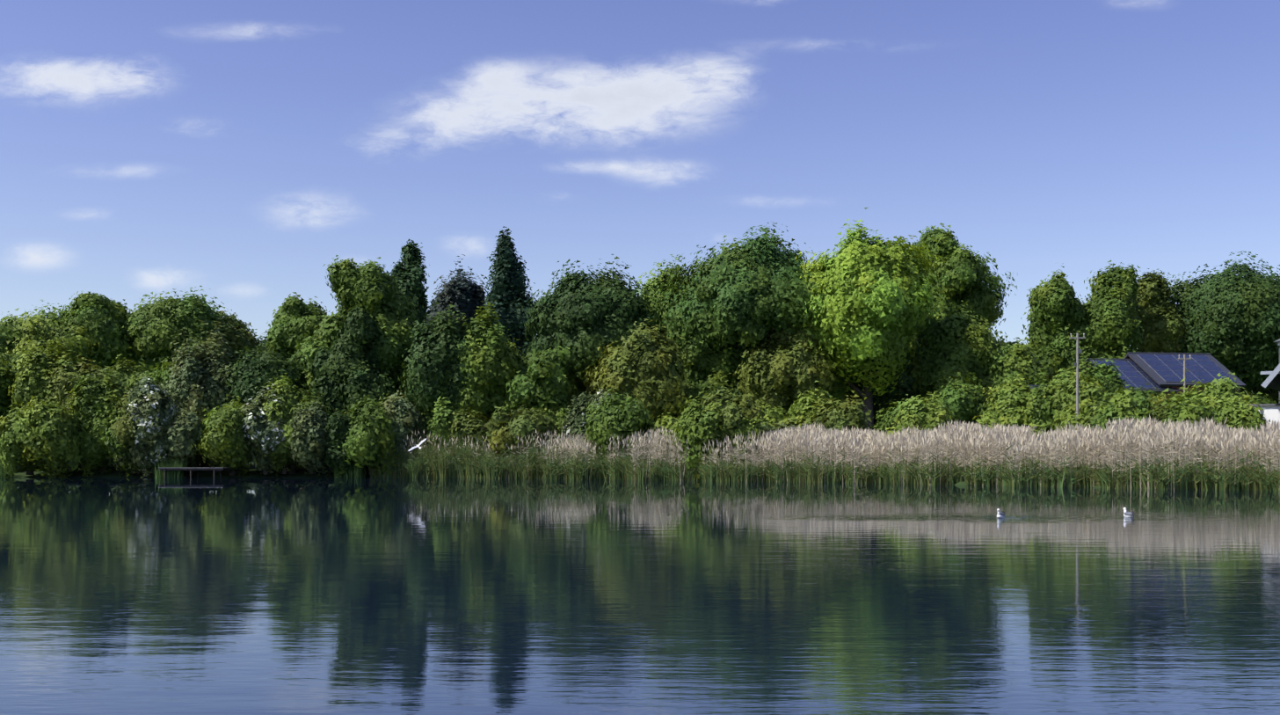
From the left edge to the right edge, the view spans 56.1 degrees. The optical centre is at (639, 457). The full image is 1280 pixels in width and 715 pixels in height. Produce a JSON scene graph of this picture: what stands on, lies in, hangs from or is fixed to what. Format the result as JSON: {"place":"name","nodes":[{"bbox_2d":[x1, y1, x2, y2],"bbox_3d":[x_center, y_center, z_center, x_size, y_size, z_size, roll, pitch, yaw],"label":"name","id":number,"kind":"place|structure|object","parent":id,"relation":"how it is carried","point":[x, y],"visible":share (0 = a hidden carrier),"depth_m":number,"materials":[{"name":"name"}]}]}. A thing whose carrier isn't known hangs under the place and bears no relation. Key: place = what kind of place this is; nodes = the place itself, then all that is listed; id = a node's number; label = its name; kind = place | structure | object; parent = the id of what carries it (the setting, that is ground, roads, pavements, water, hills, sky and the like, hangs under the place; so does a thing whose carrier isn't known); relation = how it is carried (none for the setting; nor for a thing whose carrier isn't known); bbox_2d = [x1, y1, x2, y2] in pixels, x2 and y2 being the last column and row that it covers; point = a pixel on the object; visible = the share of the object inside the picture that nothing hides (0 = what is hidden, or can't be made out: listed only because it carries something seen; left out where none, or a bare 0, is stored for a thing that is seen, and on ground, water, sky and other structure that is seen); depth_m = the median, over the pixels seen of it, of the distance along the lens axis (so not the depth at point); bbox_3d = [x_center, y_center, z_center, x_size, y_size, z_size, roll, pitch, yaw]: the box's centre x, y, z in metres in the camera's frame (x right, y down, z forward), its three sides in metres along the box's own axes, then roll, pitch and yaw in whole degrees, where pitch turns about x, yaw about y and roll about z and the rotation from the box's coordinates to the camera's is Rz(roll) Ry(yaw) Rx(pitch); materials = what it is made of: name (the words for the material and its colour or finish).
{"place":"outdoors","nodes":[
{"label":"outdoors","id":0,"kind":"place"},
{"bbox_2d":[0,477,1279,714],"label":"pond water","id":1,"kind":"structure","parent":0,"point":[292,595],"depth_m":13.66,"materials":[{"name":"blue liquid"}]},
{"bbox_2d":[0,456,366,477],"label":"reeds","id":2,"kind":"object","parent":1,"relation":"on","point":[356,471],"visible":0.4,"depth_m":96.56,"materials":[{"name":"green plant"}]},
{"bbox_2d":[367,414,1279,491],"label":"reed bed","id":3,"kind":"object","parent":1,"relation":"on","point":[1222,457],"visible":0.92,"depth_m":72.19,"materials":[{"name":"beige plant"}]},
{"bbox_2d":[0,0,1279,349],"label":"sky","id":4,"kind":"structure","parent":0,"point":[234,149],"materials":[{"name":"blue"}]},
{"bbox_2d":[11,457,1274,490],"bbox_3d":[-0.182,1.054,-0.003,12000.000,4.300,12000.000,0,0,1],"label":"terrain","id":5,"kind":"structure","parent":0,"point":[253,471],"depth_m":98.64,"materials":[{"name":"green plant"}]},
{"bbox_2d":[0,343,17,469],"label":"tree","id":6,"kind":"object","parent":5,"relation":"on","point":[5,382],"visible":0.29,"depth_m":101.03,"materials":[{"name":"green plant"}]},
{"bbox_2d":[0,313,35,354],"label":"tree","id":7,"kind":"object","parent":5,"relation":"on","point":[5,335],"visible":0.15,"depth_m":107.08,"materials":[{"name":"green plant"}]},
{"bbox_2d":[0,348,43,467],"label":"tree","id":8,"kind":"object","parent":5,"relation":"on","point":[8,358],"visible":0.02,"depth_m":104.18,"materials":[{"name":"green plant"}]},
{"bbox_2d":[0,400,57,477],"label":"shrub","id":9,"kind":"object","parent":5,"relation":"on","point":[14,432],"visible":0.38,"depth_m":96.16,"materials":[{"name":"green plant"}]},
{"bbox_2d":[7,320,87,471],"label":"tree","id":10,"kind":"object","parent":5,"relation":"on","point":[34,374],"visible":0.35,"depth_m":100.35,"materials":[{"name":"green plant"}]},
{"bbox_2d":[0,300,108,370],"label":"tree","id":11,"kind":"object","parent":5,"relation":"on","point":[35,327],"visible":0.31,"depth_m":109.03,"materials":[{"name":"green plant"}]},
{"bbox_2d":[18,395,92,477],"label":"shrub","id":12,"kind":"object","parent":5,"relation":"on","point":[54,438],"visible":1,"depth_m":95.72,"materials":[{"name":"green plant"}]},
{"bbox_2d":[44,352,119,469],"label":"tree","id":13,"kind":"object","parent":5,"relation":"on","point":[62,381],"visible":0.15,"depth_m":100.19,"materials":[{"name":"green plant"}]},
{"bbox_2d":[54,290,137,462],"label":"tree","id":14,"kind":"object","parent":5,"relation":"on","point":[104,316],"visible":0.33,"depth_m":111.87,"materials":[{"name":"green plant"}]},
{"bbox_2d":[64,364,128,476],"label":"shrub","id":15,"kind":"object","parent":5,"relation":"on","point":[92,399],"visible":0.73,"depth_m":97.92,"materials":[{"name":"green plant"}]},
{"bbox_2d":[100,398,142,476],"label":"bush","id":16,"kind":"object","parent":5,"relation":"on","point":[112,440],"visible":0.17,"depth_m":97.11,"materials":[{"name":"green plant"}]},
{"bbox_2d":[87,346,163,394],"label":"tree","id":17,"kind":"object","parent":5,"relation":"on","point":[128,374],"visible":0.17,"depth_m":107.70,"materials":[{"name":"green plant"}]},
{"bbox_2d":[102,386,171,474],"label":"bush","id":18,"kind":"object","parent":5,"relation":"on","point":[136,453],"visible":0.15,"depth_m":96.75,"materials":[{"name":"green plant"}]},
{"bbox_2d":[108,385,168,474],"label":"shrub","id":19,"kind":"object","parent":5,"relation":"on","point":[123,432],"visible":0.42,"depth_m":95.97,"materials":[{"name":"green plant"}]},
{"bbox_2d":[124,373,178,477],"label":"shrub","id":20,"kind":"object","parent":5,"relation":"on","point":[150,406],"visible":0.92,"depth_m":96.32,"materials":[{"name":"white plant"}]},
{"bbox_2d":[121,285,239,371],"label":"tree","id":21,"kind":"object","parent":5,"relation":"on","point":[153,330],"visible":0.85,"depth_m":114.38,"materials":[{"name":"green plant"}]},
{"bbox_2d":[157,407,206,473],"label":"shrub","id":22,"kind":"object","parent":5,"relation":"on","point":[185,430],"visible":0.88,"depth_m":96.73,"materials":[{"name":"green plant"}]},
{"bbox_2d":[146,337,232,467],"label":"tree","id":23,"kind":"object","parent":5,"relation":"on","point":[161,377],"visible":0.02,"depth_m":104.49,"materials":[{"name":"green plant"}]},
{"bbox_2d":[158,467,229,477],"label":"jetty","id":24,"kind":"object","parent":5,"relation":"on","point":[197,469],"visible":0.75,"depth_m":95.66,"materials":[{"name":"grey wood"}]},
{"bbox_2d":[160,317,237,467],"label":"tree","id":25,"kind":"object","parent":5,"relation":"on","point":[200,378],"visible":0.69,"depth_m":100.37,"materials":[{"name":"green plant"}]},
{"bbox_2d":[190,393,252,476],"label":"shrub","id":26,"kind":"object","parent":5,"relation":"on","point":[223,443],"visible":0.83,"depth_m":96.16,"materials":[{"name":"green plant"}]},
{"bbox_2d":[209,305,260,365],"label":"tree","id":27,"kind":"object","parent":5,"relation":"on","point":[238,334],"visible":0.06,"depth_m":119.59,"materials":[{"name":"green plant"}]},
{"bbox_2d":[231,328,269,361],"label":"tree","id":28,"kind":"object","parent":5,"relation":"on","point":[262,342],"visible":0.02,"depth_m":120.66,"materials":[{"name":"green plant"}]},
{"bbox_2d":[237,378,290,476],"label":"shrub","id":29,"kind":"object","parent":5,"relation":"on","point":[258,431],"visible":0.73,"depth_m":96.27,"materials":[{"name":"green plant"}]},
{"bbox_2d":[219,341,309,468],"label":"tree","id":30,"kind":"object","parent":5,"relation":"on","point":[250,373],"visible":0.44,"depth_m":100.99,"materials":[{"name":"green plant"}]},
{"bbox_2d":[266,437,292,473],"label":"shrub","id":31,"kind":"object","parent":5,"relation":"on","point":[281,459],"visible":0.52,"depth_m":96.78,"materials":[{"name":"green plant"}]},
{"bbox_2d":[247,370,329,473],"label":"shrub","id":32,"kind":"object","parent":5,"relation":"on","point":[290,403],"visible":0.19,"depth_m":97.37,"materials":[{"name":"green plant"}]},
{"bbox_2d":[265,291,327,361],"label":"tree","id":33,"kind":"object","parent":5,"relation":"on","point":[296,320],"visible":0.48,"depth_m":112.58,"materials":[{"name":"green plant"}]},
{"bbox_2d":[286,394,331,475],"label":"shrub","id":34,"kind":"object","parent":5,"relation":"on","point":[309,440],"visible":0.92,"depth_m":96.09,"materials":[{"name":"green plant"}]},
{"bbox_2d":[283,314,341,466],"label":"tree","id":35,"kind":"object","parent":5,"relation":"on","point":[307,350],"visible":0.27,"depth_m":104.01,"materials":[{"name":"green plant"}]},
{"bbox_2d":[320,407,361,477],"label":"shrub","id":36,"kind":"object","parent":5,"relation":"on","point":[337,424],"visible":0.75,"depth_m":96.18,"materials":[{"name":"green plant"}]},
{"bbox_2d":[305,303,399,468],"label":"tree","id":37,"kind":"object","parent":5,"relation":"on","point":[345,371],"visible":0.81,"depth_m":101.53,"materials":[{"name":"green plant"}]},
{"bbox_2d":[337,394,399,476],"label":"shrub","id":38,"kind":"object","parent":5,"relation":"on","point":[371,425],"visible":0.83,"depth_m":95.71,"materials":[{"name":"green plant"}]},
{"bbox_2d":[312,254,427,466],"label":"tree","id":39,"kind":"object","parent":5,"relation":"on","point":[371,287],"visible":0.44,"depth_m":105.33,"materials":[{"name":"green plant"}]},
{"bbox_2d":[378,385,427,452],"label":"shrub","id":40,"kind":"object","parent":5,"relation":"on","point":[408,418],"visible":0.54,"depth_m":97.75,"materials":[{"name":"green plant"}]},
{"bbox_2d":[389,238,429,329],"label":"tree","id":41,"kind":"object","parent":5,"relation":"on","point":[410,275],"visible":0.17,"depth_m":110.51,"materials":[{"name":"green plant"}]},
{"bbox_2d":[397,301,482,419],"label":"tree","id":42,"kind":"object","parent":5,"relation":"on","point":[433,373],"visible":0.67,"depth_m":98.75,"materials":[{"name":"green plant"}]},
{"bbox_2d":[422,396,465,452],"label":"shrub","id":43,"kind":"object","parent":5,"relation":"on","point":[439,425],"visible":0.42,"depth_m":97.56,"materials":[{"name":"green plant"}]},
{"bbox_2d":[424,254,490,327],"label":"tree","id":44,"kind":"object","parent":5,"relation":"on","point":[462,294],"visible":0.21,"depth_m":117.52,"materials":[{"name":"green plant"}]},
{"bbox_2d":[446,408,492,450],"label":"bush","id":45,"kind":"object","parent":5,"relation":"on","point":[469,423],"visible":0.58,"depth_m":97.10,"materials":[{"name":"green plant"}]},
{"bbox_2d":[451,299,521,429],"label":"tree","id":46,"kind":"object","parent":5,"relation":"on","point":[488,357],"visible":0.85,"depth_m":99.10,"materials":[{"name":"green plant"}]},
{"bbox_2d":[478,225,537,361],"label":"tree","id":47,"kind":"object","parent":5,"relation":"on","point":[508,290],"visible":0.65,"depth_m":114.63,"materials":[{"name":"green plant"}]},
{"bbox_2d":[483,405,563,458],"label":"shrub","id":48,"kind":"object","parent":5,"relation":"on","point":[502,426],"visible":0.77,"depth_m":92.93,"materials":[{"name":"green plant"}]},
{"bbox_2d":[500,345,589,413],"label":"tree","id":49,"kind":"object","parent":5,"relation":"on","point":[542,376],"visible":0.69,"depth_m":98.98,"materials":[{"name":"green plant"}]},
{"bbox_2d":[535,399,570,446],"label":"shrub","id":50,"kind":"object","parent":5,"relation":"on","point":[562,410],"visible":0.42,"depth_m":98.85,"materials":[{"name":"green plant"}]},
{"bbox_2d":[560,386,611,450],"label":"shrub","id":51,"kind":"object","parent":5,"relation":"on","point":[574,420],"visible":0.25,"depth_m":94.34,"materials":[{"name":"green plant"}]},
{"bbox_2d":[517,254,661,395],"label":"tree","id":52,"kind":"object","parent":5,"relation":"on","point":[581,317],"visible":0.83,"depth_m":103.79,"materials":[{"name":"green plant"}]},
{"bbox_2d":[579,387,654,457],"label":"shrub","id":53,"kind":"object","parent":5,"relation":"on","point":[623,415],"visible":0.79,"depth_m":87.62,"materials":[{"name":"green plant"}]},
{"bbox_2d":[576,318,693,422],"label":"tree","id":54,"kind":"object","parent":5,"relation":"on","point":[645,367],"visible":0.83,"depth_m":97.74,"materials":[{"name":"green plant"}]},
{"bbox_2d":[643,412,681,452],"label":"shrub","id":55,"kind":"object","parent":5,"relation":"on","point":[666,422],"visible":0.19,"depth_m":87.41,"materials":[{"name":"green plant"}]},
{"bbox_2d":[636,254,695,351],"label":"tree","id":56,"kind":"object","parent":5,"relation":"on","point":[654,284],"visible":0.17,"depth_m":110.29,"materials":[{"name":"green plant"}]},
{"bbox_2d":[668,385,728,469],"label":"shrub","id":57,"kind":"object","parent":5,"relation":"on","point":[699,424],"visible":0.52,"depth_m":82.46,"materials":[{"name":"green plant"}]},
{"bbox_2d":[676,335,754,419],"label":"tree","id":58,"kind":"object","parent":5,"relation":"on","point":[705,370],"visible":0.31,"depth_m":103.76,"materials":[{"name":"green plant"}]},
{"bbox_2d":[692,372,766,480],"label":"shrub","id":59,"kind":"object","parent":5,"relation":"on","point":[732,416],"visible":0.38,"depth_m":82.30,"materials":[{"name":"green plant"}]},
{"bbox_2d":[641,222,827,388],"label":"tree","id":60,"kind":"object","parent":5,"relation":"on","point":[743,297],"visible":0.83,"depth_m":102.45,"materials":[{"name":"green plant"}]},
{"bbox_2d":[727,404,766,463],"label":"bush","id":61,"kind":"object","parent":5,"relation":"on","point":[753,426],"visible":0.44,"depth_m":81.93,"materials":[{"name":"green plant"}]},
{"bbox_2d":[751,399,786,426],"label":"shrub","id":62,"kind":"object","parent":5,"relation":"on","point":[771,415],"visible":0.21,"depth_m":95.51,"materials":[{"name":"green plant"}]},
{"bbox_2d":[733,314,837,416],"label":"tree","id":63,"kind":"object","parent":5,"relation":"on","point":[784,374],"visible":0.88,"depth_m":100.67,"materials":[{"name":"green plant"}]},
{"bbox_2d":[776,380,832,430],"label":"shrub","id":64,"kind":"object","parent":5,"relation":"on","point":[801,413],"visible":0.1,"depth_m":86.78,"materials":[{"name":"green plant"}]},
{"bbox_2d":[823,355,851,403],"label":"tree","id":65,"kind":"object","parent":5,"relation":"on","point":[841,389],"depth_m":103.76,"materials":[{"name":"green plant"}]},
{"bbox_2d":[808,390,871,441],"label":"shrub","id":66,"kind":"object","parent":5,"relation":"on","point":[850,414],"visible":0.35,"depth_m":83.63,"materials":[{"name":"green plant"}]},
{"bbox_2d":[784,207,945,429],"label":"tree","id":67,"kind":"object","parent":5,"relation":"on","point":[876,305],"visible":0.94,"depth_m":100.05,"materials":[{"name":"green plant"}]},
{"bbox_2d":[844,342,921,431],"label":"tree","id":68,"kind":"object","parent":5,"relation":"on","point":[882,399],"visible":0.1,"depth_m":104.77,"materials":[{"name":"green plant"}]},
{"bbox_2d":[872,399,909,433],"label":"shrub","id":69,"kind":"object","parent":5,"relation":"on","point":[888,418],"visible":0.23,"depth_m":90.88,"materials":[{"name":"green plant"}]},
{"bbox_2d":[894,391,953,450],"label":"shrub","id":70,"kind":"object","parent":5,"relation":"on","point":[915,415],"visible":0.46,"depth_m":77.64,"materials":[{"name":"green plant"}]},
{"bbox_2d":[904,300,1003,403],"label":"tree","id":71,"kind":"object","parent":5,"relation":"on","point":[956,343],"visible":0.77,"depth_m":105.02,"materials":[{"name":"green plant"}]},
{"bbox_2d":[923,370,991,424],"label":"shrub","id":72,"kind":"object","parent":5,"relation":"on","point":[964,401],"visible":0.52,"depth_m":97.63,"materials":[{"name":"green plant"}]},
{"bbox_2d":[905,222,1017,351],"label":"tree","id":73,"kind":"object","parent":5,"relation":"on","point":[964,276],"visible":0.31,"depth_m":111.96,"materials":[{"name":"green plant"}]},
{"bbox_2d":[977,372,1032,427],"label":"shrub","id":74,"kind":"object","parent":5,"relation":"on","point":[1009,403],"visible":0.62,"depth_m":94.16,"materials":[{"name":"green plant"}]},
{"bbox_2d":[977,334,1054,401],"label":"bush","id":75,"kind":"object","parent":5,"relation":"on","point":[1013,362],"visible":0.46,"depth_m":104.22,"materials":[{"name":"green plant"}]},
{"bbox_2d":[1020,371,1062,430],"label":"shrub","id":76,"kind":"object","parent":5,"relation":"on","point":[1036,410],"visible":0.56,"depth_m":92.93,"materials":[{"name":"green plant"}]},
{"bbox_2d":[1020,262,1097,380],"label":"tree","id":77,"kind":"object","parent":5,"relation":"on","point":[1057,316],"visible":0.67,"depth_m":123.21,"materials":[{"name":"green plant"}]},
{"bbox_2d":[1047,365,1089,387],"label":"shrub","id":78,"kind":"object","parent":5,"relation":"on","point":[1063,374],"depth_m":97.31,"materials":[{"name":"green plant"}]},
{"bbox_2d":[1042,372,1107,432],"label":"shrub","id":79,"kind":"object","parent":5,"relation":"on","point":[1065,396],"visible":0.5,"depth_m":91.98,"materials":[{"name":"green plant"}]},
{"bbox_2d":[1057,407,1092,429],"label":"shrub","id":80,"kind":"object","parent":5,"relation":"on","point":[1074,421],"visible":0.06,"depth_m":71.23,"materials":[{"name":"green plant"}]},
{"bbox_2d":[1069,333,1085,419],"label":"utility pole","id":81,"kind":"object","parent":5,"relation":"on","point":[1078,351],"visible":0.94,"depth_m":84.56,"materials":[{"name":"concrete"}]},
{"bbox_2d":[1059,345,1127,392],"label":"shrub","id":82,"kind":"object","parent":5,"relation":"on","point":[1108,375],"visible":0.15,"depth_m":98.01,"materials":[{"name":"green plant"}]},
{"bbox_2d":[1078,390,1124,420],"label":"shrub","id":83,"kind":"object","parent":5,"relation":"on","point":[1089,410],"visible":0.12,"depth_m":85.13,"materials":[{"name":"green plant"}]},
{"bbox_2d":[1080,260,1149,358],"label":"tree","id":84,"kind":"object","parent":5,"relation":"on","point":[1110,313],"visible":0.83,"depth_m":123.33,"materials":[{"name":"green plant"}]},
{"bbox_2d":[1086,382,1157,430],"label":"shrub","id":85,"kind":"object","parent":5,"relation":"on","point":[1130,406],"visible":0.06,"depth_m":68.48,"materials":[{"name":"green plant"}]},
{"bbox_2d":[1096,400,1161,446],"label":"bush","id":86,"kind":"object","parent":5,"relation":"on","point":[1109,413],"visible":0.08,"depth_m":68.25,"materials":[{"name":"green plant"}]},
{"bbox_2d":[1078,357,1179,400],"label":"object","id":87,"kind":"structure","parent":5,"relation":"on","point":[1133,374],"depth_m":103.78,"materials":[{"name":"blue glass"}]},
{"bbox_2d":[1097,383,1170,403],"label":"shrub","id":88,"kind":"object","parent":5,"relation":"on","point":[1138,393],"visible":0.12,"depth_m":90.47,"materials":[{"name":"green plant"}]},
{"bbox_2d":[1131,268,1188,352],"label":"tree","id":89,"kind":"object","parent":5,"relation":"on","point":[1160,319],"visible":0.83,"depth_m":127.59,"materials":[{"name":"green plant"}]},
{"bbox_2d":[1145,392,1181,422],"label":"shrub","id":90,"kind":"object","parent":5,"relation":"on","point":[1160,407],"visible":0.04,"depth_m":68.22,"materials":[{"name":"green plant"}]},
{"bbox_2d":[1147,386,1204,406],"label":"shrub","id":91,"kind":"object","parent":5,"relation":"on","point":[1175,395],"depth_m":88.73,"materials":[{"name":"green plant"}]},
{"bbox_2d":[1145,387,1219,445],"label":"shrub","id":92,"kind":"object","parent":5,"relation":"on","point":[1190,411],"visible":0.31,"depth_m":66.22,"materials":[{"name":"green plant"}]},
{"bbox_2d":[1123,351,1245,396],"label":"solar panel","id":93,"kind":"object","parent":5,"relation":"on","point":[1163,369],"visible":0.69,"depth_m":104.87,"materials":[{"name":"glass"}]},
{"bbox_2d":[1176,371,1258,411],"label":"shrub","id":94,"kind":"object","parent":5,"relation":"on","point":[1222,389],"visible":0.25,"depth_m":85.78,"materials":[{"name":"green plant"}]},
{"bbox_2d":[1164,251,1279,396],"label":"tree","id":95,"kind":"object","parent":5,"relation":"on","point":[1232,319],"visible":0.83,"depth_m":125.43,"materials":[{"name":"green plant"}]},
{"bbox_2d":[1214,394,1270,432],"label":"shrub","id":96,"kind":"object","parent":5,"relation":"on","point":[1239,413],"visible":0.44,"depth_m":74.40,"materials":[{"name":"green plant"}]},
{"bbox_2d":[1238,368,1279,403],"bbox_3d":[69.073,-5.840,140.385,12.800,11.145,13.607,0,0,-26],"label":"bush","id":97,"kind":"object","parent":5,"relation":"on","point":[1273,395],"visible":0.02,"depth_m":135.66,"materials":[{"name":"green plant"}]},
{"bbox_2d":[1246,370,1279,427],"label":"house","id":98,"kind":"structure","parent":5,"relation":"on","point":[1271,411],"depth_m":74.25,"materials":[{"name":"grey paint"}]},
{"bbox_2d":[1261,363,1279,391],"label":"roof","id":99,"kind":"structure","parent":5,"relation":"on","point":[1272,380],"depth_m":73.21,"materials":[{"name":"wood"}]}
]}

